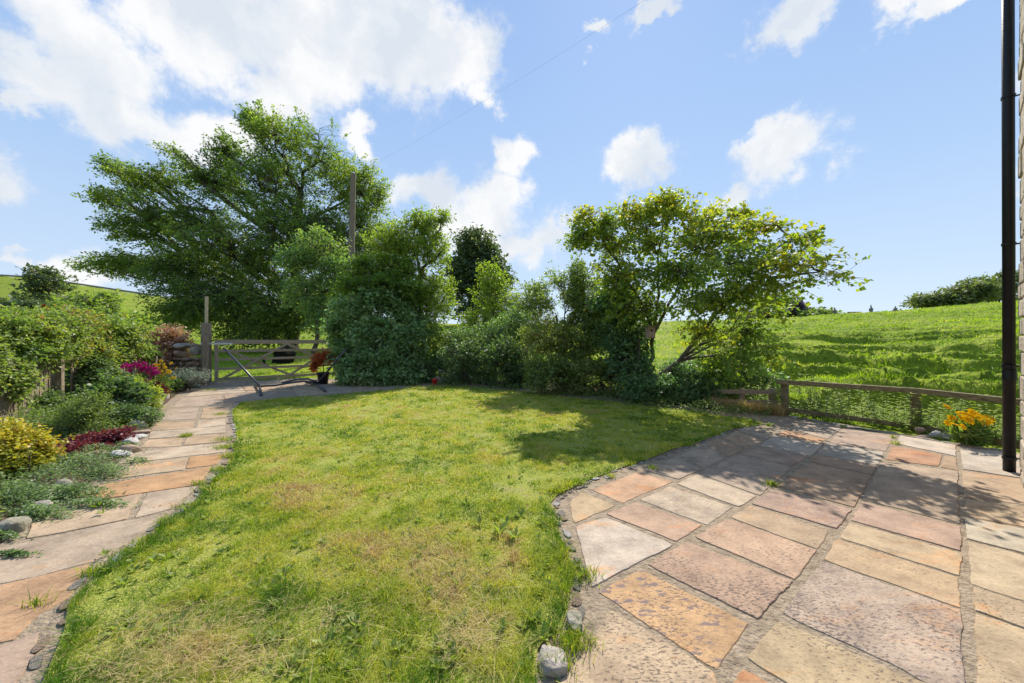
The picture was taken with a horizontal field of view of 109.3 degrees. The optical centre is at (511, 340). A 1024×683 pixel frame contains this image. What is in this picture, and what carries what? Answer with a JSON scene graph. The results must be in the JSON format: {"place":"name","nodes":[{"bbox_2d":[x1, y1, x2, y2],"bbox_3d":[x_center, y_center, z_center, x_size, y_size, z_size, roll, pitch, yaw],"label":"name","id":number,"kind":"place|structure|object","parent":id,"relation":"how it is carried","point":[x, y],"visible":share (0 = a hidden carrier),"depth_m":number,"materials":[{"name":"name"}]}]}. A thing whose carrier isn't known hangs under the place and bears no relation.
{"place":"outdoors","nodes":[
{"label":"outdoors","id":0,"kind":"place"},
{"bbox_2d":[0,386,186,543],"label":"flower bed","id":1,"kind":"object","parent":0,"point":[111,458],"visible":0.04,"depth_m":3.45,"materials":[{"name":"soil"}]},
{"bbox_2d":[0,516,31,533],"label":"rock","id":2,"kind":"object","parent":1,"relation":"on","point":[19,524],"visible":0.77,"depth_m":2.47,"materials":[{"name":"stone"}]},
{"bbox_2d":[0,417,75,478],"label":"golden shrub","id":3,"kind":"object","parent":1,"relation":"on","point":[21,442],"visible":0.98,"depth_m":3.48,"materials":[{"name":"yellow plant"}]},
{"bbox_2d":[28,500,53,510],"bbox_3d":[-3.615,1.278,2.789,0.142,0.088,0.107,0,0,0],"label":"rock","id":4,"kind":"object","parent":1,"relation":"on","point":[48,502],"visible":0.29,"depth_m":2.79,"materials":[{"name":"grey stone"}]},
{"bbox_2d":[27,381,77,414],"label":"rose bush","id":5,"kind":"object","parent":1,"relation":"on","point":[48,399],"visible":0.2,"depth_m":6.26,"materials":[{"name":"green plant"}]},
{"bbox_2d":[0,301,105,408],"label":"climbing rose","id":6,"kind":"object","parent":1,"relation":"on","point":[43,336],"visible":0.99,"depth_m":5.91,"materials":[{"name":"green plant"}]},
{"bbox_2d":[53,479,72,488],"bbox_3d":[-3.918,1.273,3.170,0.125,0.116,0.174,0,0,-42],"label":"rock","id":7,"kind":"object","parent":1,"relation":"on","point":[64,481],"visible":0.43,"depth_m":3.16,"materials":[{"name":"stone"}]},
{"bbox_2d":[0,441,152,557],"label":"ground cover","id":8,"kind":"object","parent":1,"relation":"on","point":[25,490],"visible":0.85,"depth_m":3.02,"materials":[{"name":"green plant"}]},
{"bbox_2d":[33,386,120,436],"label":"feathery plant","id":9,"kind":"object","parent":1,"relation":"on","point":[86,415],"visible":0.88,"depth_m":4.90,"materials":[{"name":"green plant"}]},
{"bbox_2d":[0,391,162,519],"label":"ground cover","id":10,"kind":"object","parent":1,"relation":"on","point":[33,419],"visible":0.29,"depth_m":5.24,"materials":[{"name":"green plant"}]},
{"bbox_2d":[50,440,115,454],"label":"wine red plant","id":11,"kind":"object","parent":1,"relation":"on","point":[76,445],"visible":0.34,"depth_m":4.15,"materials":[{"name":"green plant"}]},
{"bbox_2d":[84,449,106,455],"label":"rock","id":12,"kind":"object","parent":1,"relation":"on","point":[97,451],"visible":0.2,"depth_m":4.04,"materials":[{"name":"brown stone"}]},
{"bbox_2d":[65,350,130,395],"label":"shrub","id":13,"kind":"object","parent":1,"relation":"on","point":[87,374],"visible":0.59,"depth_m":7.41,"materials":[{"name":"green plant"}]},
{"bbox_2d":[58,425,139,443],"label":"wine red plant","id":14,"kind":"object","parent":1,"relation":"on","point":[113,435],"visible":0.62,"depth_m":4.55,"materials":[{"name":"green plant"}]},
{"bbox_2d":[41,303,165,371],"bbox_3d":[-9.354,0.321,8.425,1.549,2.203,2.768,0,0,-14],"label":"climbing rose","id":15,"kind":"object","parent":1,"relation":"on","point":[125,341],"visible":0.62,"depth_m":8.30,"materials":[{"name":"green plant"}]},
{"bbox_2d":[67,369,157,415],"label":"dahlia plant","id":16,"kind":"object","parent":1,"relation":"on","point":[128,390],"visible":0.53,"depth_m":6.01,"materials":[{"name":"green plant"}]},
{"bbox_2d":[108,450,131,456],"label":"rock","id":17,"kind":"object","parent":1,"relation":"on","point":[122,454],"visible":0.77,"depth_m":4.05,"materials":[{"name":"stone"}]},
{"bbox_2d":[119,444,141,452],"bbox_3d":[-4.466,1.273,4.250,0.193,0.115,0.187,0,0,0],"label":"rock","id":18,"kind":"object","parent":1,"relation":"on","point":[133,448],"visible":0.69,"depth_m":4.21,"materials":[{"name":"brown stone"}]},
{"bbox_2d":[122,437,138,444],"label":"rock","id":19,"kind":"object","parent":1,"relation":"on","point":[133,439],"visible":0.68,"depth_m":4.53,"materials":[{"name":"stone"}]},
{"bbox_2d":[96,400,171,425],"bbox_3d":[-5.872,1.189,5.590,1.070,0.515,0.543,0,0,0],"label":"hebe mound","id":20,"kind":"object","parent":1,"relation":"on","point":[136,412],"visible":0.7,"depth_m":5.53,"materials":[{"name":"green plant"}]},
{"bbox_2d":[123,434,146,438],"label":"rock","id":21,"kind":"object","parent":1,"relation":"on","point":[140,436],"visible":0.48,"depth_m":4.80,"materials":[{"name":"stone"}]},
{"bbox_2d":[103,373,169,409],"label":"lime green plant","id":22,"kind":"object","parent":1,"relation":"on","point":[156,397],"visible":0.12,"depth_m":6.80,"materials":[{"name":"green plant"}]},
{"bbox_2d":[128,420,146,427],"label":"rock","id":23,"kind":"object","parent":1,"relation":"on","point":[139,422],"visible":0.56,"depth_m":5.38,"materials":[{"name":"grey stone"}]},
{"bbox_2d":[120,359,160,385],"bbox_3d":[-8.132,0.867,7.900,0.968,0.924,0.601,0,0,0],"label":"phlox","id":24,"kind":"object","parent":1,"relation":"on","point":[151,370],"visible":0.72,"depth_m":7.88,"materials":[{"name":"purple plant"}]},
{"bbox_2d":[130,429,151,433],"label":"rock","id":25,"kind":"object","parent":1,"relation":"on","point":[146,431],"visible":0.49,"depth_m":5.06,"materials":[{"name":"brown stone"}]},
{"bbox_2d":[150,381,171,396],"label":"dark red plant","id":26,"kind":"object","parent":1,"relation":"on","point":[164,387],"visible":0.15,"depth_m":8.04,"materials":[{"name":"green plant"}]},
{"bbox_2d":[131,322,195,377],"bbox_3d":[-10.618,0.440,10.896,2.283,1.970,1.618,0,0,0],"label":"acer","id":27,"kind":"object","parent":1,"relation":"on","point":[167,341],"visible":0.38,"depth_m":10.71,"materials":[{"name":"red plant"}]},
{"bbox_2d":[152,359,176,396],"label":"yellow daisies","id":28,"kind":"object","parent":1,"relation":"on","point":[163,379],"visible":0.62,"depth_m":8.16,"materials":[{"name":"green plant"}]},
{"bbox_2d":[153,376,186,390],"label":"grey leaved clump","id":29,"kind":"object","parent":1,"relation":"on","point":[177,383],"visible":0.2,"depth_m":9.00,"materials":[{"name":"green plant"}]},
{"bbox_2d":[164,366,214,390],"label":"lavender clump","id":30,"kind":"object","parent":1,"relation":"on","point":[191,377],"visible":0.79,"depth_m":9.32,"materials":[{"name":"grey plant"}]},
{"bbox_2d":[0,380,410,682],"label":"path","id":31,"kind":"structure","parent":0,"point":[20,574],"depth_m":2.65,"materials":[{"name":"stone"}]},
{"bbox_2d":[222,347,345,395],"bbox_3d":[-6.204,0.745,9.914,3.387,1.105,1.932,0,0,38],"label":"hammock stand","id":32,"kind":"object","parent":31,"relation":"on","point":[259,386],"visible":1,"depth_m":9.83,"materials":[{"name":"paint"}]},
{"bbox_2d":[9,384,758,682],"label":"lawn","id":33,"kind":"structure","parent":0,"point":[334,459],"depth_m":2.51,"materials":[{"name":"plant"}]},
{"bbox_2d":[58,402,773,679],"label":"lawn weeds","id":34,"kind":"object","parent":33,"relation":"on","point":[353,617],"visible":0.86,"depth_m":1.67,"materials":[{"name":"green plant"}]},
{"bbox_2d":[0,0,1021,323],"label":"sky","id":35,"kind":"structure","parent":0,"point":[877,123],"materials":[{"name":"blue"}]},
{"bbox_2d":[0,378,1023,682],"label":"paving bed","id":36,"kind":"object","parent":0,"point":[596,604],"visible":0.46,"depth_m":2.32,"materials":[{"name":"concrete"}]},
{"bbox_2d":[29,655,42,668],"bbox_3d":[-1.922,1.299,1.467,0.088,0.010,0.035,7,5,39],"label":"edging stone","id":37,"kind":"object","parent":36,"relation":"on","point":[35,660],"visible":0.99,"depth_m":1.47,"materials":[{"name":"stone"}]},
{"bbox_2d":[31,635,50,652],"bbox_3d":[-2.010,1.299,1.551,0.040,0.010,0.094,6,1,-28],"label":"edging stone","id":38,"kind":"object","parent":36,"relation":"on","point":[38,646],"visible":0.94,"depth_m":1.55,"materials":[{"name":"stone"}]},
{"bbox_2d":[59,597,73,609],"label":"edging stone","id":39,"kind":"object","parent":36,"relation":"on","point":[61,607],"visible":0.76,"depth_m":1.78,"materials":[{"name":"stone"}]},
{"bbox_2d":[67,577,87,589],"bbox_3d":[-2.320,1.299,1.941,0.052,0.012,0.114,-5,3,-23],"label":"edging stone","id":40,"kind":"object","parent":36,"relation":"on","point":[76,584],"visible":0.9,"depth_m":1.93,"materials":[{"name":"stone"}]},
{"bbox_2d":[316,372,329,383],"bbox_3d":[-5.661,1.130,10.900,0.367,0.340,0.367,0,0,0],"label":"plant pot","id":41,"kind":"object","parent":36,"relation":"on","point":[324,380],"visible":0.74,"depth_m":10.79,"materials":[{"name":"black plastic"}]},
{"bbox_2d":[308,349,339,373],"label":"potted shrub","id":42,"kind":"object","parent":41,"relation":"in","point":[318,358],"visible":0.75,"depth_m":10.80,"materials":[{"name":"red plant"}]},
{"bbox_2d":[311,272,442,385],"bbox_3d":[-4.104,-0.140,11.138,3.968,4.160,2.537,0,0,0],"label":"evergreen shrub","id":43,"kind":"object","parent":36,"relation":"on","point":[379,351],"visible":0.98,"depth_m":10.74,"materials":[{"name":"green plant"}]},
{"bbox_2d":[330,249,430,313],"bbox_3d":[-4.146,-0.746,11.338,3.176,4.345,1.703,0,0,0],"label":"olive shrub","id":44,"kind":"object","parent":36,"relation":"on","point":[392,279],"visible":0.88,"depth_m":11.13,"materials":[{"name":"green plant"}]},
{"bbox_2d":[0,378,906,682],"bbox_3d":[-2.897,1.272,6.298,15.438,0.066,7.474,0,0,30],"label":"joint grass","id":45,"kind":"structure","parent":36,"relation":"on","point":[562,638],"depth_m":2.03,"materials":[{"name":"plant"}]},
{"bbox_2d":[538,644,567,677],"bbox_3d":[0.164,1.292,1.464,0.121,0.057,0.136,0,0,0],"label":"rock","id":46,"kind":"object","parent":36,"relation":"on","point":[552,666],"visible":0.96,"depth_m":1.43,"materials":[{"name":"grey stone"}]},
{"bbox_2d":[566,610,582,632],"bbox_3d":[0.288,1.290,1.668,0.074,0.049,0.122,0,0,0],"label":"rock","id":47,"kind":"object","parent":36,"relation":"on","point":[574,617],"visible":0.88,"depth_m":1.66,"materials":[{"name":"stone"}]},
{"bbox_2d":[571,579,580,590],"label":"edging stone","id":48,"kind":"object","parent":36,"relation":"on","point":[577,588],"visible":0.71,"depth_m":1.91,"materials":[{"name":"stone"}]},
{"bbox_2d":[572,591,581,605],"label":"edging stone","id":49,"kind":"object","parent":36,"relation":"on","point":[577,600],"visible":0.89,"depth_m":1.81,"materials":[{"name":"stone"}]},
{"bbox_2d":[578,606,584,619],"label":"edging stone","id":50,"kind":"object","parent":36,"relation":"on","point":[581,608],"visible":0.58,"depth_m":1.74,"materials":[{"name":"stone"}]},
{"bbox_2d":[705,395,794,415],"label":"dead plants","id":51,"kind":"object","parent":36,"relation":"on","point":[778,409],"visible":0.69,"depth_m":6.56,"materials":[{"name":"brown plant"}]},
{"bbox_2d":[951,443,972,447],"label":"edging stone","id":52,"kind":"object","parent":36,"relation":"on","point":[958,444],"visible":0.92,"depth_m":4.49,"materials":[{"name":"stone"}]},
{"bbox_2d":[0,276,1023,453],"bbox_3d":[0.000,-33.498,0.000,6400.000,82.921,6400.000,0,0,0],"label":"field ground","id":53,"kind":"structure","parent":0,"point":[820,353],"depth_m":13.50,"materials":[{"name":"plant"}]},
{"bbox_2d":[0,290,47,309],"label":"distant bush","id":54,"kind":"object","parent":53,"relation":"on","point":[24,300],"visible":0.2,"depth_m":54.63,"materials":[{"name":"green plant"}]},
{"bbox_2d":[9,262,87,303],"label":"round topped tree","id":55,"kind":"object","parent":53,"relation":"on","point":[33,274],"visible":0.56,"depth_m":60.87,"materials":[{"name":"green plant"}]},
{"bbox_2d":[0,350,135,422],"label":"picket fence","id":56,"kind":"object","parent":53,"relation":"on","point":[57,379],"visible":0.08,"depth_m":6.41,"materials":[{"name":"wood"}]},
{"bbox_2d":[25,297,110,315],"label":"distant bush","id":57,"kind":"object","parent":53,"relation":"on","point":[57,302],"visible":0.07,"depth_m":46.81,"materials":[{"name":"green plant"}]},
{"bbox_2d":[0,274,160,296],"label":"field wall","id":58,"kind":"structure","parent":53,"relation":"on","point":[85,285],"depth_m":417.70,"materials":[{"name":"stone"}]},
{"bbox_2d":[48,287,129,315],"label":"distant bush","id":59,"kind":"object","parent":53,"relation":"on","point":[104,299],"visible":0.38,"depth_m":51.31,"materials":[{"name":"green plant"}]},
{"bbox_2d":[109,309,164,329],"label":"distant bush","id":60,"kind":"object","parent":53,"relation":"on","point":[135,314],"visible":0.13,"depth_m":44.31,"materials":[{"name":"green plant"}]},
{"bbox_2d":[144,357,201,385],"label":"drystone wall","id":61,"kind":"structure","parent":53,"relation":"on","point":[188,362],"depth_m":10.51,"materials":[{"name":"grey stone"}]},
{"bbox_2d":[173,350,187,356],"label":"coping stone","id":62,"kind":"object","parent":61,"relation":"on","point":[178,353],"visible":1,"depth_m":10.51,"materials":[{"name":"stone"}]},
{"bbox_2d":[172,343,188,348],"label":"coping stone","id":63,"kind":"object","parent":62,"relation":"on","point":[180,345],"visible":0.89,"depth_m":10.50,"materials":[{"name":"stone"}]},
{"bbox_2d":[189,347,200,355],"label":"coping stone","id":64,"kind":"object","parent":61,"relation":"on","point":[195,351],"visible":0.84,"depth_m":10.48,"materials":[{"name":"stone"}]},
{"bbox_2d":[189,343,200,347],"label":"coping stone","id":65,"kind":"object","parent":64,"relation":"on","point":[194,345],"visible":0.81,"depth_m":10.54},
{"bbox_2d":[201,323,211,385],"bbox_3d":[-8.872,0.500,10.543,0.240,2.000,0.412,0,0,-37],"label":"gate post","id":66,"kind":"object","parent":53,"relation":"on","point":[206,347],"visible":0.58,"depth_m":10.42,"materials":[{"name":"wood"}]},
{"bbox_2d":[205,296,207,322],"bbox_3d":[-8.935,-0.885,10.630,0.079,0.791,0.067,0,0,-37],"label":"timber batten","id":67,"kind":"object","parent":66,"relation":"on","point":[206,309],"visible":0.96,"depth_m":10.61,"materials":[{"name":"wood"}]},
{"bbox_2d":[200,340,335,381],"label":"field gate","id":68,"kind":"structure","parent":66,"relation":"attached to","point":[252,359],"depth_m":11.36,"materials":[{"name":"wood"}]},
{"bbox_2d":[62,98,396,349],"bbox_3d":[-18.955,-7.296,24.291,23.271,18.154,8.977,0,0,0],"label":"beech tree","id":69,"kind":"object","parent":53,"relation":"on","point":[237,301],"visible":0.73,"depth_m":23.51,"materials":[{"name":"green plant"}]},
{"bbox_2d":[271,347,296,363],"bbox_3d":[-10.846,0.706,17.300,0.838,0.783,0.700,0,0,0],"label":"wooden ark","id":70,"kind":"object","parent":53,"relation":"on","point":[284,354],"visible":0.69,"depth_m":17.00,"materials":[{"name":"wood"}]},
{"bbox_2d":[264,223,372,371],"bbox_3d":[-7.495,-1.605,14.185,4.318,5.864,2.365,0,0,0],"label":"pale green tree","id":71,"kind":"object","parent":53,"relation":"on","point":[315,290],"visible":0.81,"depth_m":13.78,"materials":[{"name":"green plant"}]},
{"bbox_2d":[347,172,355,335],"bbox_3d":[-7.997,-3.513,18.026,0.486,9.665,0.333,0,0,-20],"label":"telegraph pole","id":72,"kind":"object","parent":53,"relation":"on","point":[351,250],"visible":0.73,"depth_m":17.97,"materials":[{"name":"wood"}]},
{"bbox_2d":[360,201,461,375],"bbox_3d":[-3.396,-1.521,12.187,3.483,6.231,2.493,0,0,0],"label":"yellow green tree","id":73,"kind":"object","parent":53,"relation":"on","point":[416,245],"visible":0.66,"depth_m":11.88,"materials":[{"name":"green plant"}]},
{"bbox_2d":[433,222,521,325],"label":"dark conical tree","id":74,"kind":"object","parent":53,"relation":"on","point":[473,247],"visible":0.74,"depth_m":43.95,"materials":[{"name":"green plant"}]},
{"bbox_2d":[453,255,533,337],"bbox_3d":[-0.651,-1.125,15.018,3.584,4.764,2.477,0,0,0],"label":"young light tree","id":75,"kind":"object","parent":53,"relation":"on","point":[490,281],"visible":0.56,"depth_m":14.68,"materials":[{"name":"green plant"}]},
{"bbox_2d":[556,184,873,388],"bbox_3d":[4.171,-0.925,7.740,4.790,4.778,5.181,0,0,-42],"label":"broad leaved tree","id":76,"kind":"object","parent":53,"relation":"on","point":[667,207],"visible":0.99,"depth_m":7.03,"materials":[{"name":"green plant"}]},
{"bbox_2d":[643,326,657,337],"bbox_3d":[2.871,-0.170,7.550,0.220,0.255,0.220,0,0,0],"label":"bird box","id":77,"kind":"object","parent":76,"relation":"attached to","point":[649,331],"visible":1,"depth_m":7.48,"materials":[{"name":"brown wood"}]},
{"bbox_2d":[680,347,792,399],"bbox_3d":[4.957,0.879,8.267,2.536,1.526,1.579,0,0,0],"label":"weeping shrub","id":78,"kind":"object","parent":53,"relation":"on","point":[739,383],"visible":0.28,"depth_m":7.91,"materials":[{"name":"green plant"}]},
{"bbox_2d":[711,388,777,407],"bbox_3d":[4.477,1.148,7.043,1.135,0.503,0.166,0,0,44],"label":"pallet fence","id":79,"kind":"object","parent":53,"relation":"on","point":[741,392],"visible":0.46,"depth_m":6.92,"materials":[{"name":"wood"}]},
{"bbox_2d":[752,294,811,318],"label":"copper tree","id":80,"kind":"object","parent":53,"relation":"on","point":[802,305],"visible":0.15,"depth_m":72.91,"materials":[{"name":"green plant"}]},
{"bbox_2d":[795,306,844,316],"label":"distant bush","id":81,"kind":"object","parent":53,"relation":"on","point":[821,310],"visible":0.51,"depth_m":69.47,"materials":[{"name":"green plant"}]},
{"bbox_2d":[713,367,1021,447],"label":"nettles","id":82,"kind":"object","parent":53,"relation":"on","point":[996,432],"visible":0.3,"depth_m":5.88,"materials":[{"name":"green plant"}]},
{"bbox_2d":[776,379,1021,448],"bbox_3d":[5.686,1.141,5.455,0.574,0.917,2.752,0,0,-41],"label":"rail fence","id":83,"kind":"object","parent":53,"relation":"on","point":[785,384],"visible":0.62,"depth_m":5.48,"materials":[{"name":"wood"}]},
{"bbox_2d":[915,427,925,433],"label":"rock","id":84,"kind":"object","parent":53,"relation":"on","point":[919,430],"visible":0.98,"depth_m":5.09,"materials":[{"name":"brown stone"}]},
{"bbox_2d":[917,434,935,437],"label":"rock","id":85,"kind":"object","parent":53,"relation":"on","point":[925,435],"visible":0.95,"depth_m":4.87,"materials":[{"name":"grey stone"}]},
{"bbox_2d":[899,289,964,309],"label":"hilltop tree","id":86,"kind":"object","parent":53,"relation":"on","point":[921,300],"visible":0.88,"depth_m":60.94,"materials":[{"name":"green plant"}]},
{"bbox_2d":[929,430,941,437],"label":"rock","id":87,"kind":"object","parent":53,"relation":"on","point":[936,433],"visible":0.84,"depth_m":4.92,"materials":[{"name":"stone"}]},
{"bbox_2d":[940,434,953,440],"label":"rock","id":88,"kind":"object","parent":53,"relation":"on","point":[943,436],"visible":0.67,"depth_m":4.79,"materials":[{"name":"grey stone"}]},
{"bbox_2d":[924,289,987,306],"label":"hilltop tree","id":89,"kind":"object","parent":53,"relation":"on","point":[960,301],"visible":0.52,"depth_m":58.87,"materials":[{"name":"green plant"}]},
{"bbox_2d":[938,404,998,447],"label":"marigold clump","id":90,"kind":"object","parent":53,"relation":"on","point":[973,428],"visible":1,"depth_m":4.46,"materials":[{"name":"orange plant"}]},
{"bbox_2d":[937,272,1001,303],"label":"hilltop tree","id":91,"kind":"object","parent":53,"relation":"on","point":[989,290],"visible":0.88,"depth_m":58.37,"materials":[{"name":"green plant"}]},
{"bbox_2d":[965,269,1020,302],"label":"hilltop tree","id":92,"kind":"object","parent":53,"relation":"on","point":[998,277],"visible":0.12,"depth_m":61.30,"materials":[{"name":"green plant"}]},
{"bbox_2d":[1017,0,1023,487],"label":"stone house","id":93,"kind":"structure","parent":53,"relation":"on","point":[1020,291],"depth_m":3.37,"materials":[{"name":"stone"}]},
{"bbox_2d":[1000,0,1019,472],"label":"drainpipe","id":94,"kind":"object","parent":93,"relation":"attached to","point":[1008,364],"visible":1,"depth_m":3.58,"materials":[{"name":"black plastic"}]},
{"bbox_2d":[461,381,712,409],"bbox_3d":[0.728,1.280,10.069,8.684,0.043,2.168,0,0,33],"label":"hedge bed","id":95,"kind":"object","parent":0,"point":[704,407],"visible":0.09,"depth_m":8.42,"materials":[{"name":"soil"}]},
{"bbox_2d":[425,359,436,382],"bbox_3d":[-2.507,0.964,11.200,0.446,0.914,0.522,0,0,0],"label":"dwarf conifer","id":96,"kind":"object","parent":95,"relation":"on","point":[431,371],"visible":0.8,"depth_m":11.15,"materials":[{"name":"green plant"}]},
{"bbox_2d":[434,369,457,382],"bbox_3d":[-1.987,1.107,11.099,0.845,0.439,0.266,0,0,0],"label":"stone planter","id":97,"kind":"object","parent":95,"relation":"on","point":[438,377],"visible":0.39,"depth_m":11.00,"materials":[{"name":"stone"}]},
{"bbox_2d":[437,328,497,384],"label":"silvery shrub","id":98,"kind":"object","parent":95,"relation":"on","point":[466,355],"visible":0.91,"depth_m":10.66,"materials":[{"name":"green plant"}]},
{"bbox_2d":[427,330,511,374],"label":"reddish rose bush","id":99,"kind":"object","parent":95,"relation":"on","point":[446,338],"visible":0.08,"depth_m":11.63,"materials":[{"name":"green plant"}]},
{"bbox_2d":[429,305,553,376],"bbox_3d":[-0.656,0.074,11.576,4.039,2.706,1.858,0,0,0],"label":"tall rose bush","id":100,"kind":"object","parent":95,"relation":"on","point":[492,329],"visible":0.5,"depth_m":11.36,"materials":[{"name":"green plant"}]},
{"bbox_2d":[479,332,541,388],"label":"dark rose bush","id":101,"kind":"object","parent":95,"relation":"on","point":[512,372],"visible":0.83,"depth_m":10.04,"materials":[{"name":"green plant"}]},
{"bbox_2d":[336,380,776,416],"bbox_3d":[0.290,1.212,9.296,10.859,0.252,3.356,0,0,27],"label":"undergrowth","id":102,"kind":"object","parent":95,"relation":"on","point":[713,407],"visible":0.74,"depth_m":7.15,"materials":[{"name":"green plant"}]},
{"bbox_2d":[505,249,635,387],"bbox_3d":[1.585,-0.627,9.565,3.584,4.104,2.364,0,0,0],"label":"hawthorn hedge","id":103,"kind":"object","parent":95,"relation":"on","point":[566,335],"visible":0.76,"depth_m":9.30,"materials":[{"name":"green plant"}]},
{"bbox_2d":[520,346,628,396],"bbox_3d":[1.588,0.899,8.914,2.911,1.502,1.644,0,0,0],"label":"hedge bush","id":104,"kind":"object","parent":95,"relation":"on","point":[565,373],"visible":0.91,"depth_m":8.65,"materials":[{"name":"green plant"}]},
{"bbox_2d":[585,285,660,381],"bbox_3d":[2.532,0.004,8.468,1.709,2.849,1.886,0,0,0],"label":"laurel bush","id":105,"kind":"object","parent":95,"relation":"on","point":[624,347],"visible":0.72,"depth_m":8.17,"materials":[{"name":"green plant"}]},
{"bbox_2d":[614,356,726,405],"bbox_3d":[3.277,0.902,7.779,2.335,1.200,1.519,0,0,0],"label":"dark viburnum","id":106,"kind":"object","parent":95,"relation":"on","point":[677,380],"visible":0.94,"depth_m":7.39,"materials":[{"name":"green plant"}]},
{"bbox_2d":[560,411,1023,682],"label":"patio","id":107,"kind":"structure","parent":0,"point":[917,636],"depth_m":2.13,"materials":[{"name":"stone"}]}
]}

